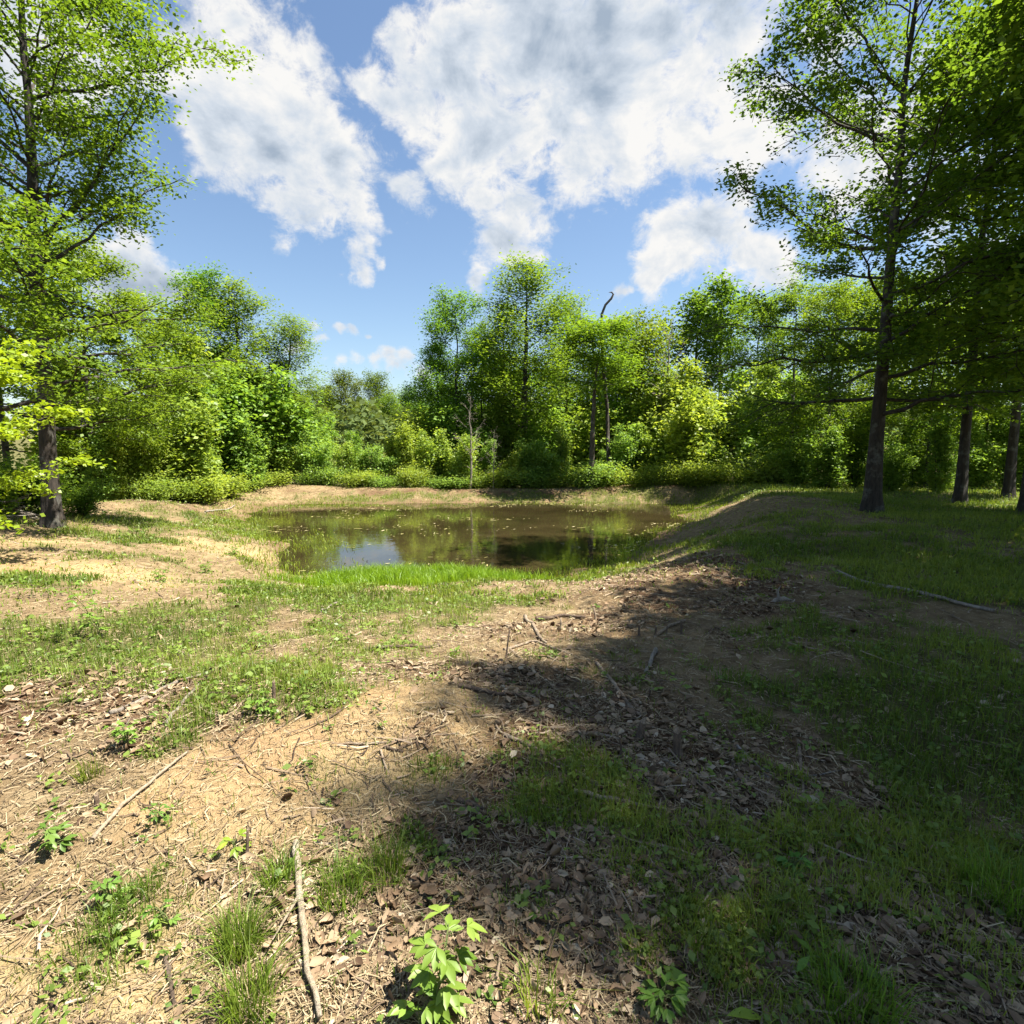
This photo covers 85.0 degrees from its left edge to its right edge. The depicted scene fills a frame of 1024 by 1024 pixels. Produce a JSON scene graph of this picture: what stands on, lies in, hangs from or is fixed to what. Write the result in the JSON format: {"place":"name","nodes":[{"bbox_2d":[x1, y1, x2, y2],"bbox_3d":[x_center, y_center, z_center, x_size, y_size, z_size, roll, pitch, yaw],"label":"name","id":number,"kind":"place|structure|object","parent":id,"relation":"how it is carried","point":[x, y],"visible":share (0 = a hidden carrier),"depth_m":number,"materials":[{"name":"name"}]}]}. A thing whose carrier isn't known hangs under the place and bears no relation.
{"place":"outdoors","nodes":[
{"label":"outdoors","id":0,"kind":"place"},
{"bbox_2d":[245,502,694,578],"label":"water","id":1,"kind":"structure","parent":0,"point":[480,534],"depth_m":17.38,"materials":[{"name":"liquid"}]},
{"bbox_2d":[0,431,1023,1023],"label":"ground","id":2,"kind":"structure","parent":0,"point":[268,493],"depth_m":3.21,"materials":[{"name":"soil"}]},
{"bbox_2d":[0,446,84,514],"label":"bush","id":3,"kind":"object","parent":2,"relation":"on","point":[35,503],"visible":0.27,"depth_m":14.40,"materials":[{"name":"green plant"}]},
{"bbox_2d":[26,812,77,851],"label":"leafy plant","id":4,"kind":"object","parent":2,"relation":"on","point":[50,834],"visible":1,"depth_m":2.16,"materials":[{"name":"green plant"}]},
{"bbox_2d":[10,343,103,509],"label":"sapling","id":5,"kind":"object","parent":2,"relation":"on","point":[79,469],"visible":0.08,"depth_m":20.65,"materials":[{"name":"green plant"}]},
{"bbox_2d":[0,335,115,538],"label":"maple tree","id":6,"kind":"object","parent":2,"relation":"on","point":[13,376],"visible":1,"depth_m":8.34,"materials":[{"name":"green plant"}]},
{"bbox_2d":[0,180,120,502],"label":"forest tree","id":7,"kind":"object","parent":2,"relation":"on","point":[5,445],"visible":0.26,"depth_m":17.79,"materials":[{"name":"green plant"}]},
{"bbox_2d":[60,477,110,516],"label":"bush","id":8,"kind":"object","parent":2,"relation":"on","point":[83,503],"visible":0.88,"depth_m":14.75,"materials":[{"name":"green plant"}]},
{"bbox_2d":[0,225,171,460],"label":"forest tree","id":9,"kind":"object","parent":2,"relation":"on","point":[106,269],"visible":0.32,"depth_m":18.81,"materials":[{"name":"green plant"}]},
{"bbox_2d":[77,425,123,501],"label":"sapling","id":10,"kind":"object","parent":2,"relation":"on","point":[103,450],"visible":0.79,"depth_m":19.14,"materials":[{"name":"green plant"}]},
{"bbox_2d":[104,428,131,499],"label":"sapling","id":11,"kind":"object","parent":2,"relation":"on","point":[119,465],"visible":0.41,"depth_m":19.81,"materials":[{"name":"green plant"}]},
{"bbox_2d":[68,288,207,499],"bbox_3d":[-14.116,-4.399,21.262,4.545,8.282,4.567,-5,8,-37],"label":"forest tree","id":12,"kind":"object","parent":2,"relation":"on","point":[155,334],"visible":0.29,"depth_m":20.87,"materials":[{"name":"green plant"}]},
{"bbox_2d":[0,0,280,528],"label":"oak tree","id":13,"kind":"object","parent":2,"relation":"on","point":[38,260],"visible":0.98,"depth_m":11.72,"materials":[{"name":"green plant"}]},
{"bbox_2d":[121,473,183,500],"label":"bush","id":14,"kind":"object","parent":2,"relation":"on","point":[153,493],"visible":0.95,"depth_m":20.48,"materials":[{"name":"green plant"}]},
{"bbox_2d":[115,430,193,499],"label":"sapling","id":15,"kind":"object","parent":2,"relation":"on","point":[149,461],"visible":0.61,"depth_m":21.15,"materials":[{"name":"green plant"}]},
{"bbox_2d":[110,390,236,498],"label":"sapling","id":16,"kind":"object","parent":2,"relation":"on","point":[196,446],"visible":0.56,"depth_m":22.54,"materials":[{"name":"green plant"}]},
{"bbox_2d":[143,326,213,434],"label":"sapling","id":17,"kind":"object","parent":2,"relation":"on","point":[199,349],"visible":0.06,"depth_m":25.27,"materials":[{"name":"green plant"}]},
{"bbox_2d":[124,314,232,450],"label":"forest tree","id":18,"kind":"object","parent":2,"relation":"on","point":[218,390],"visible":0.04,"depth_m":24.95,"materials":[{"name":"green plant"}]},
{"bbox_2d":[131,257,265,414],"bbox_3d":[-16.259,-6.948,29.636,5.318,12.567,5.984,4,7,30],"label":"forest tree","id":19,"kind":"object","parent":2,"relation":"on","point":[208,275],"visible":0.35,"depth_m":28.99,"materials":[{"name":"green plant"}]},
{"bbox_2d":[164,466,256,503],"bbox_3d":[-12.902,-1.218,23.490,3.410,1.755,4.809,-1,7,-13],"label":"bush","id":20,"kind":"object","parent":2,"relation":"on","point":[204,480],"visible":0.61,"depth_m":22.70,"materials":[{"name":"green plant"}]},
{"bbox_2d":[173,354,269,477],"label":"sapling","id":21,"kind":"object","parent":2,"relation":"on","point":[238,400],"visible":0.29,"depth_m":27.29,"materials":[{"name":"green plant"}]},
{"bbox_2d":[155,919,318,1023],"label":"grass tuft","id":22,"kind":"object","parent":2,"relation":"on","point":[235,1006],"visible":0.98,"depth_m":1.55,"materials":[{"name":"plant"}]},
{"bbox_2d":[153,861,328,988],"bbox_3d":[-0.850,1.300,1.747,0.505,0.193,0.563,0,6,0],"label":"grass tuft","id":23,"kind":"object","parent":2,"relation":"on","point":[227,939],"visible":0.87,"depth_m":1.74,"materials":[{"name":"plant"}]},
{"bbox_2d":[212,408,274,487],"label":"sapling","id":24,"kind":"object","parent":2,"relation":"on","point":[243,457],"visible":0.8,"depth_m":27.20,"materials":[{"name":"green plant"}]},
{"bbox_2d":[184,270,307,436],"bbox_3d":[-14.901,-6.878,30.387,7.207,11.636,6.747,4,8,33],"label":"forest tree","id":25,"kind":"object","parent":2,"relation":"on","point":[253,345],"visible":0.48,"depth_m":29.55,"materials":[{"name":"green plant"}]},
{"bbox_2d":[201,361,314,482],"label":"sapling","id":26,"kind":"object","parent":2,"relation":"on","point":[266,419],"visible":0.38,"depth_m":28.96,"materials":[{"name":"green plant"}]},
{"bbox_2d":[213,359,329,481],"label":"sapling","id":27,"kind":"object","parent":2,"relation":"on","point":[305,423],"visible":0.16,"depth_m":30.44,"materials":[{"name":"green plant"}]},
{"bbox_2d":[219,820,348,898],"bbox_3d":[-0.824,1.262,2.018,0.363,0.148,0.398,3,7,24],"label":"grass tuft","id":28,"kind":"object","parent":2,"relation":"on","point":[274,882],"visible":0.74,"depth_m":1.98,"materials":[{"name":"plant"}]},
{"bbox_2d":[265,435,311,483],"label":"sapling","id":29,"kind":"object","parent":2,"relation":"on","point":[287,465],"visible":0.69,"depth_m":29.74,"materials":[{"name":"green plant"}]},
{"bbox_2d":[238,305,340,441],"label":"forest tree","id":30,"kind":"object","parent":2,"relation":"on","point":[289,329],"visible":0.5,"depth_m":30.73,"materials":[{"name":"green plant"}]},
{"bbox_2d":[272,839,321,1018],"bbox_3d":[-0.718,1.317,1.810,0.114,0.058,0.698,-3,7,-25],"label":"fallen stick","id":31,"kind":"object","parent":2,"relation":"on","point":[305,948],"visible":0.95,"depth_m":1.77,"materials":[{"name":"wood"}]},
{"bbox_2d":[281,427,340,484],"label":"sapling","id":32,"kind":"object","parent":2,"relation":"on","point":[318,454],"visible":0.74,"depth_m":30.34,"materials":[{"name":"green plant"}]},
{"bbox_2d":[275,825,409,927],"bbox_3d":[-0.551,1.265,1.932,0.466,0.172,0.495,4,8,31],"label":"grass tuft","id":33,"kind":"object","parent":2,"relation":"on","point":[353,883],"visible":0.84,"depth_m":1.92,"materials":[{"name":"plant"}]},
{"bbox_2d":[316,367,368,432],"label":"forest tree","id":34,"kind":"object","parent":2,"relation":"on","point":[344,385],"visible":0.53,"depth_m":154.31,"materials":[{"name":"green plant"}]},
{"bbox_2d":[349,442,399,485],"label":"bush","id":35,"kind":"object","parent":2,"relation":"on","point":[377,464],"visible":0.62,"depth_m":30.61,"materials":[{"name":"green plant"}]},
{"bbox_2d":[316,806,438,914],"bbox_3d":[-0.485,1.241,2.044,0.495,0.181,0.493,0,6,0],"label":"grass tuft","id":36,"kind":"object","parent":2,"relation":"on","point":[399,863],"visible":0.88,"depth_m":2.02,"materials":[{"name":"plant"}]},
{"bbox_2d":[356,369,403,420],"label":"forest tree","id":37,"kind":"object","parent":2,"relation":"on","point":[376,386],"visible":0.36,"depth_m":162.43,"materials":[{"name":"green plant"}]},
{"bbox_2d":[391,421,417,486],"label":"sapling","id":38,"kind":"object","parent":2,"relation":"on","point":[403,447],"visible":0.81,"depth_m":31.16,"materials":[{"name":"green plant"}]},
{"bbox_2d":[386,982,453,1023],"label":"leafy plant","id":39,"kind":"object","parent":2,"relation":"on","point":[399,1007],"visible":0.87,"depth_m":1.53,"materials":[{"name":"green plant"}]},
{"bbox_2d":[385,404,464,486],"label":"sapling","id":40,"kind":"object","parent":2,"relation":"on","point":[416,425],"visible":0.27,"depth_m":33.67,"materials":[{"name":"green plant"}]},
{"bbox_2d":[253,560,604,588],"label":"lush grass","id":41,"kind":"structure","parent":2,"relation":"on","point":[398,574],"depth_m":9.83,"materials":[{"name":"green plant"}]},
{"bbox_2d":[395,344,469,440],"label":"forest tree","id":42,"kind":"object","parent":2,"relation":"on","point":[408,399],"visible":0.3,"depth_m":36.34,"materials":[{"name":"green plant"}]},
{"bbox_2d":[411,427,454,486],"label":"sapling","id":43,"kind":"object","parent":2,"relation":"on","point":[432,459],"visible":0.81,"depth_m":30.98,"materials":[{"name":"green plant"}]},
{"bbox_2d":[403,904,486,1023],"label":"leafy plant","id":44,"kind":"object","parent":2,"relation":"on","point":[423,975],"visible":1,"depth_m":1.54,"materials":[{"name":"green plant"}]},
{"bbox_2d":[401,279,501,437],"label":"forest tree","id":45,"kind":"object","parent":2,"relation":"on","point":[442,312],"visible":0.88,"depth_m":34.40,"materials":[{"name":"green plant"}]},
{"bbox_2d":[417,396,499,479],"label":"sapling","id":46,"kind":"object","parent":2,"relation":"on","point":[451,417],"visible":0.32,"depth_m":33.35,"materials":[{"name":"green plant"}]},
{"bbox_2d":[434,432,482,487],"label":"sapling","id":47,"kind":"object","parent":2,"relation":"on","point":[458,469],"visible":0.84,"depth_m":30.13,"materials":[{"name":"green plant"}]},
{"bbox_2d":[209,490,729,580],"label":"shore grass","id":48,"kind":"structure","parent":2,"relation":"on","point":[669,528],"depth_m":15.53,"materials":[{"name":"green plant"}]},
{"bbox_2d":[446,314,513,480],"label":"forest tree","id":49,"kind":"object","parent":2,"relation":"on","point":[484,324],"visible":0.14,"depth_m":37.29,"materials":[{"name":"green plant"}]},
{"bbox_2d":[465,294,539,462],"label":"forest tree","id":50,"kind":"object","parent":2,"relation":"on","point":[494,363],"visible":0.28,"depth_m":36.23,"materials":[{"name":"green plant"}]},
{"bbox_2d":[474,461,530,487],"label":"bush","id":51,"kind":"object","parent":2,"relation":"on","point":[500,482],"visible":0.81,"depth_m":29.91,"materials":[{"name":"green plant"}]},
{"bbox_2d":[487,396,521,486],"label":"sapling","id":52,"kind":"object","parent":2,"relation":"on","point":[506,450],"visible":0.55,"depth_m":34.80,"materials":[{"name":"green plant"}]},
{"bbox_2d":[0,482,1023,1023],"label":"straw","id":53,"kind":"object","parent":2,"relation":"on","point":[366,974],"visible":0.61,"depth_m":2.24,"materials":[{"name":"beige plant"}]},
{"bbox_2d":[0,487,1023,1023],"bbox_3d":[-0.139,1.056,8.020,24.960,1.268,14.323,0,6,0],"label":"leaf litter","id":54,"kind":"object","parent":2,"relation":"on","point":[578,1008],"visible":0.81,"depth_m":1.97,"materials":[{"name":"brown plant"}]},
{"bbox_2d":[0,483,1023,1023],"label":"weeds","id":55,"kind":"object","parent":2,"relation":"on","point":[522,901],"visible":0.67,"depth_m":2.58,"materials":[{"name":"green plant"}]},
{"bbox_2d":[449,240,584,487],"bbox_3d":[0.834,-8.220,33.863,8.380,14.450,8.950,1,7,12],"label":"forest tree","id":56,"kind":"object","parent":2,"relation":"on","point":[528,285],"visible":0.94,"depth_m":32.70,"materials":[{"name":"green plant"}]},
{"bbox_2d":[509,437,567,487],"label":"sapling","id":57,"kind":"object","parent":2,"relation":"on","point":[547,461],"visible":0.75,"depth_m":30.25,"materials":[{"name":"green plant"}]},
{"bbox_2d":[509,405,576,480],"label":"sapling","id":58,"kind":"object","parent":2,"relation":"on","point":[543,436],"visible":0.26,"depth_m":33.35,"materials":[{"name":"green plant"}]},
{"bbox_2d":[144,392,948,459],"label":"distant forest","id":59,"kind":"object","parent":2,"relation":"on","point":[379,429],"visible":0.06,"depth_m":90.77,"materials":[{"name":"plant"}]},
{"bbox_2d":[476,920,626,1023],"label":"grass tuft","id":60,"kind":"object","parent":2,"relation":"on","point":[526,1004],"visible":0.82,"depth_m":1.56,"materials":[{"name":"plant"}]},
{"bbox_2d":[550,424,574,485],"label":"sapling","id":61,"kind":"object","parent":2,"relation":"on","point":[563,443],"visible":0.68,"depth_m":31.08,"materials":[{"name":"green plant"}]},
{"bbox_2d":[516,284,613,439],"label":"forest tree","id":62,"kind":"object","parent":2,"relation":"on","point":[568,392],"visible":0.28,"depth_m":35.98,"materials":[{"name":"green plant"}]},
{"bbox_2d":[533,403,627,486],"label":"sapling","id":63,"kind":"object","parent":2,"relation":"on","point":[580,449],"visible":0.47,"depth_m":33.56,"materials":[{"name":"green plant"}]},
{"bbox_2d":[554,455,629,488],"bbox_3d":[4.098,-2.131,29.626,3.724,1.932,4.660,-3,7,-28],"label":"bush","id":64,"kind":"object","parent":2,"relation":"on","point":[595,470],"visible":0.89,"depth_m":29.03,"materials":[{"name":"green plant"}]},
{"bbox_2d":[542,306,660,487],"bbox_3d":[4.395,-5.708,28.791,6.448,9.293,6.703,4,8,31],"label":"forest tree","id":65,"kind":"object","parent":2,"relation":"on","point":[580,335],"visible":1,"depth_m":27.92,"materials":[{"name":"green plant"}]},
{"bbox_2d":[586,380,634,483],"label":"sapling","id":66,"kind":"object","parent":2,"relation":"on","point":[615,403],"visible":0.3,"depth_m":33.29,"materials":[{"name":"green plant"}]},
{"bbox_2d":[602,421,651,483],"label":"sapling","id":67,"kind":"object","parent":2,"relation":"on","point":[629,451],"visible":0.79,"depth_m":30.43,"materials":[{"name":"green plant"}]},
{"bbox_2d":[582,295,688,476],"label":"forest tree","id":68,"kind":"object","parent":2,"relation":"on","point":[645,342],"visible":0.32,"depth_m":33.34,"materials":[{"name":"green plant"}]},
{"bbox_2d":[632,422,671,482],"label":"sapling","id":69,"kind":"object","parent":2,"relation":"on","point":[654,445],"visible":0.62,"depth_m":30.50,"materials":[{"name":"green plant"}]},
{"bbox_2d":[629,361,683,479],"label":"sapling","id":70,"kind":"object","parent":2,"relation":"on","point":[651,400],"visible":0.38,"depth_m":32.22,"materials":[{"name":"green plant"}]},
{"bbox_2d":[636,971,690,1023],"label":"leafy plant","id":71,"kind":"object","parent":2,"relation":"on","point":[679,999],"visible":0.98,"depth_m":1.57,"materials":[{"name":"green plant"}]},
{"bbox_2d":[633,460,704,485],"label":"bush","id":72,"kind":"object","parent":2,"relation":"on","point":[661,478],"visible":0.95,"depth_m":28.30,"materials":[{"name":"green plant"}]},
{"bbox_2d":[636,380,733,480],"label":"sapling","id":73,"kind":"object","parent":2,"relation":"on","point":[681,442],"visible":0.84,"depth_m":28.76,"materials":[{"name":"green plant"}]},
{"bbox_2d":[660,353,710,479],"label":"sapling","id":74,"kind":"object","parent":2,"relation":"on","point":[686,373],"visible":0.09,"depth_m":31.03,"materials":[{"name":"green plant"}]},
{"bbox_2d":[657,454,736,486],"bbox_3d":[9.333,-2.122,28.224,3.944,1.747,4.209,3,7,25],"label":"bush","id":75,"kind":"object","parent":2,"relation":"on","point":[696,473],"visible":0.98,"depth_m":27.66,"materials":[{"name":"green plant"}]},
{"bbox_2d":[660,287,736,403],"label":"forest tree","id":76,"kind":"object","parent":2,"relation":"on","point":[689,321],"visible":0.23,"depth_m":38.30,"materials":[{"name":"green plant"}]},
{"bbox_2d":[672,266,765,441],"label":"forest tree","id":77,"kind":"object","parent":2,"relation":"on","point":[724,292],"visible":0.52,"depth_m":36.35,"materials":[{"name":"green plant"}]},
{"bbox_2d":[694,387,743,468],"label":"sapling","id":78,"kind":"object","parent":2,"relation":"on","point":[721,435],"visible":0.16,"depth_m":30.53,"materials":[{"name":"green plant"}]},
{"bbox_2d":[711,360,796,477],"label":"sapling","id":79,"kind":"object","parent":2,"relation":"on","point":[755,388],"visible":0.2,"depth_m":30.46,"materials":[{"name":"green plant"}]},
{"bbox_2d":[714,284,799,419],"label":"forest tree","id":80,"kind":"object","parent":2,"relation":"on","point":[730,353],"visible":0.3,"depth_m":32.72,"materials":[{"name":"green plant"}]},
{"bbox_2d":[707,434,841,484],"bbox_3d":[12.482,-2.386,26.376,5.914,2.526,5.416,1,7,6],"label":"bush","id":81,"kind":"object","parent":2,"relation":"on","point":[756,463],"visible":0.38,"depth_m":26.02,"materials":[{"name":"green plant"}]},
{"bbox_2d":[769,434,822,486],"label":"sapling","id":82,"kind":"object","parent":2,"relation":"on","point":[793,464],"visible":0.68,"depth_m":23.66,"materials":[{"name":"green plant"}]},
{"bbox_2d":[737,269,855,483],"bbox_3d":[12.860,-5.880,25.455,5.321,9.650,5.295,-5,8,-38],"label":"forest tree","id":83,"kind":"object","parent":2,"relation":"on","point":[795,293],"visible":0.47,"depth_m":25.07,"materials":[{"name":"green plant"}]},
{"bbox_2d":[798,424,853,488],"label":"sapling","id":84,"kind":"object","parent":2,"relation":"on","point":[831,460],"visible":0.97,"depth_m":20.48,"materials":[{"name":"green plant"}]},
{"bbox_2d":[765,268,901,486],"bbox_3d":[12.457,-4.985,21.868,4.658,8.447,4.635,6,9,44],"label":"forest tree","id":85,"kind":"object","parent":2,"relation":"on","point":[847,305],"visible":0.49,"depth_m":21.30,"materials":[{"name":"green plant"}]},
{"bbox_2d":[665,0,1023,512],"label":"oak tree","id":86,"kind":"object","parent":2,"relation":"on","point":[872,499],"visible":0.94,"depth_m":12.02,"materials":[{"name":"green plant"}]},
{"bbox_2d":[839,394,872,487],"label":"sapling","id":87,"kind":"object","parent":2,"relation":"on","point":[856,457],"visible":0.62,"depth_m":22.03,"materials":[{"name":"green plant"}]},
{"bbox_2d":[773,910,972,1023],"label":"grass tuft","id":88,"kind":"object","parent":2,"relation":"on","point":[895,1014],"visible":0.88,"depth_m":1.61,"materials":[{"name":"plant"}]},
{"bbox_2d":[841,265,940,426],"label":"forest tree","id":89,"kind":"object","parent":2,"relation":"on","point":[873,374],"visible":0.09,"depth_m":23.77,"materials":[{"name":"green plant"}]},
{"bbox_2d":[865,440,921,491],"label":"sapling","id":90,"kind":"object","parent":2,"relation":"on","point":[892,465],"visible":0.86,"depth_m":19.02,"materials":[{"name":"green plant"}]},
{"bbox_2d":[888,417,951,487],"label":"sapling","id":91,"kind":"object","parent":2,"relation":"on","point":[907,432],"visible":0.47,"depth_m":21.31,"materials":[{"name":"green plant"}]},
{"bbox_2d":[822,0,1023,503],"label":"forest tree","id":92,"kind":"object","parent":2,"relation":"on","point":[960,491],"visible":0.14,"depth_m":15.03,"materials":[{"name":"green plant"}]},
{"bbox_2d":[868,297,997,488],"bbox_3d":[15.491,-4.316,20.553,4.015,7.281,3.995,4,7,29],"label":"forest tree","id":93,"kind":"object","parent":2,"relation":"on","point":[903,421],"visible":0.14,"depth_m":20.71,"materials":[{"name":"green plant"}]},
{"bbox_2d":[853,2,1023,513],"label":"forest tree","id":94,"kind":"object","parent":2,"relation":"on","point":[953,329],"visible":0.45,"depth_m":12.35,"materials":[{"name":"green plant"}]},
{"bbox_2d":[916,410,960,492],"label":"sapling","id":95,"kind":"object","parent":2,"relation":"on","point":[941,447],"visible":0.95,"depth_m":18.47,"materials":[{"name":"green plant"}]},
{"bbox_2d":[895,813,1023,923],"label":"grass tuft","id":96,"kind":"object","parent":2,"relation":"on","point":[1017,890],"visible":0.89,"depth_m":2.02,"materials":[{"name":"plant"}]},
{"bbox_2d":[917,82,1023,498],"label":"forest tree","id":97,"kind":"object","parent":2,"relation":"on","point":[1009,484],"visible":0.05,"depth_m":16.74,"materials":[{"name":"green plant"}]},
{"bbox_2d":[935,0,1023,400],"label":"forest tree","id":98,"kind":"object","parent":2,"relation":"on","point":[1017,293],"visible":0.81,"depth_m":10.17,"materials":[{"name":"green plant"}]},
{"bbox_2d":[950,427,1022,490],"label":"sapling","id":99,"kind":"object","parent":2,"relation":"on","point":[979,461],"visible":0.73,"depth_m":19.88,"materials":[{"name":"green plant"}]},
{"bbox_2d":[976,411,1023,485],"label":"sapling","id":100,"kind":"object","parent":2,"relation":"on","point":[998,429],"visible":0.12,"depth_m":21.90,"materials":[{"name":"green plant"}]},
{"bbox_2d":[0,477,1023,1023],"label":"grass","id":101,"kind":"structure","parent":0,"point":[642,809],"depth_m":2.97,"materials":[{"name":"green plant"}]},
{"bbox_2d":[0,479,1023,616],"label":"bank grass","id":102,"kind":"structure","parent":0,"point":[852,582],"depth_m":8.92,"materials":[{"name":"green plant"}]},
{"bbox_2d":[0,0,1023,427],"label":"sky","id":103,"kind":"structure","parent":0,"point":[377,153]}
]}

